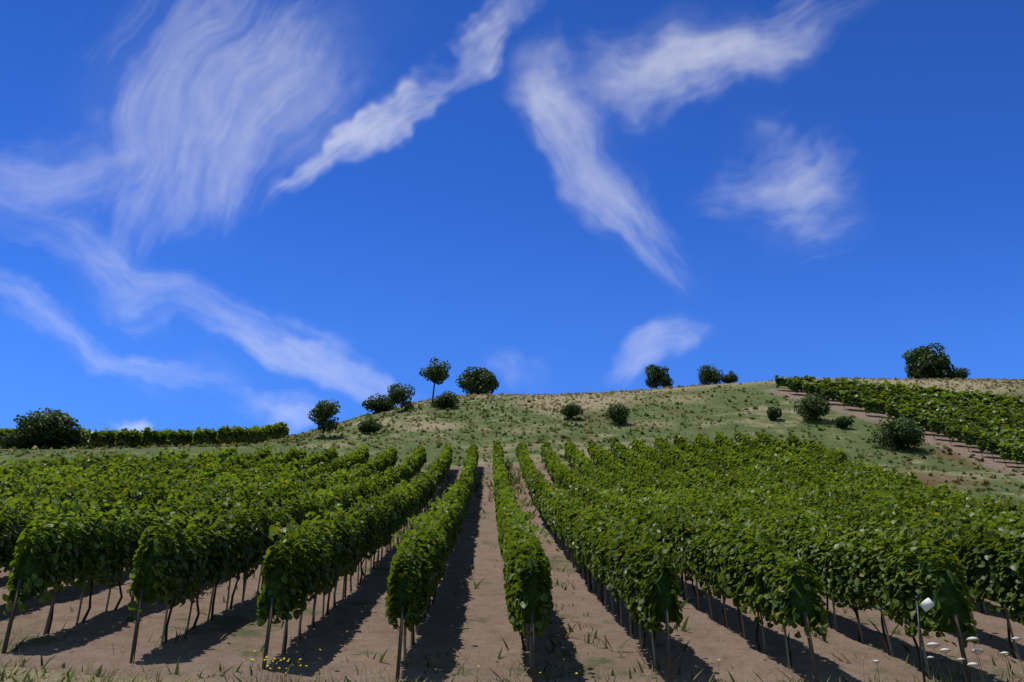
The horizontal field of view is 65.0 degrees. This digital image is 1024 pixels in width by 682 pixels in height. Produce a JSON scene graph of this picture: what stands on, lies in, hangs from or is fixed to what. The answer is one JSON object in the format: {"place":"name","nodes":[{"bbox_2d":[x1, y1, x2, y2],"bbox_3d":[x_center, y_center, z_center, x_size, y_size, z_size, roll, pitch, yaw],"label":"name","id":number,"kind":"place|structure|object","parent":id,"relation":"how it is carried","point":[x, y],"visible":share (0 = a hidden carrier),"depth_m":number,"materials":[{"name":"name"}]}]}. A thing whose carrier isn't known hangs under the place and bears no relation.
{"place":"outdoors","nodes":[
{"label":"outdoors","id":0,"kind":"place"},
{"bbox_2d":[0,379,1023,681],"bbox_3d":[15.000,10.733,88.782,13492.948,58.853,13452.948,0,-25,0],"label":"ground","id":1,"kind":"structure","parent":0,"point":[356,613],"depth_m":15.83,"materials":[{"name":"brown soil"}]},
{"bbox_2d":[52,433,284,448],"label":"vine trunks","id":2,"kind":"object","parent":1,"relation":"on","point":[187,442],"visible":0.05,"depth_m":81.64,"materials":[{"name":"brown wood"}]},
{"bbox_2d":[0,421,289,448],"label":"vineyard","id":3,"kind":"object","parent":2,"relation":"on","point":[204,437],"depth_m":82.44,"materials":[{"name":"green plant"}]},
{"bbox_2d":[40,359,931,450],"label":"tree trunks","id":4,"kind":"object","parent":1,"relation":"on","point":[572,412],"visible":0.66,"depth_m":104.65,"materials":[{"name":"brown wood"}]},
{"bbox_2d":[0,342,970,449],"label":"bushes","id":5,"kind":"object","parent":4,"relation":"attached to","point":[52,429],"visible":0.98,"depth_m":88.95,"materials":[{"name":"green plant"}]},
{"bbox_2d":[1,462,1020,681],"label":"vine trunks","id":6,"kind":"object","parent":1,"relation":"on","point":[532,635],"visible":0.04,"depth_m":13.56,"materials":[{"name":"brown wood"}]},
{"bbox_2d":[0,428,1023,647],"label":"vineyard","id":7,"kind":"object","parent":6,"relation":"on","point":[256,470],"depth_m":17.09,"materials":[{"name":"green plant"}]},
{"bbox_2d":[0,377,1023,681],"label":"grass and weeds","id":8,"kind":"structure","parent":1,"relation":"on","point":[12,451],"depth_m":73.14,"materials":[{"name":"green plant"}]},
{"bbox_2d":[240,637,1023,681],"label":"wild flowers","id":9,"kind":"object","parent":1,"relation":"on","point":[933,644],"visible":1,"depth_m":10.79,"materials":[{"name":"plant"}]},
{"bbox_2d":[777,386,1019,470],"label":"vine trunks","id":10,"kind":"object","parent":1,"relation":"on","point":[949,439],"visible":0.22,"depth_m":73.31,"materials":[{"name":"brown wood"}]},
{"bbox_2d":[774,375,1023,462],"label":"vineyard","id":11,"kind":"object","parent":10,"relation":"on","point":[933,400],"depth_m":87.77,"materials":[{"name":"green plant"}]},
{"bbox_2d":[915,596,933,681],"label":"marker post","id":12,"kind":"object","parent":1,"relation":"on","point":[927,604],"visible":1,"depth_m":11.05,"materials":[{"name":"paint"}]},
{"bbox_2d":[0,0,1023,435],"label":"sky","id":13,"kind":"structure","parent":0,"point":[216,214],"materials":[{"name":"blue"}]}
]}

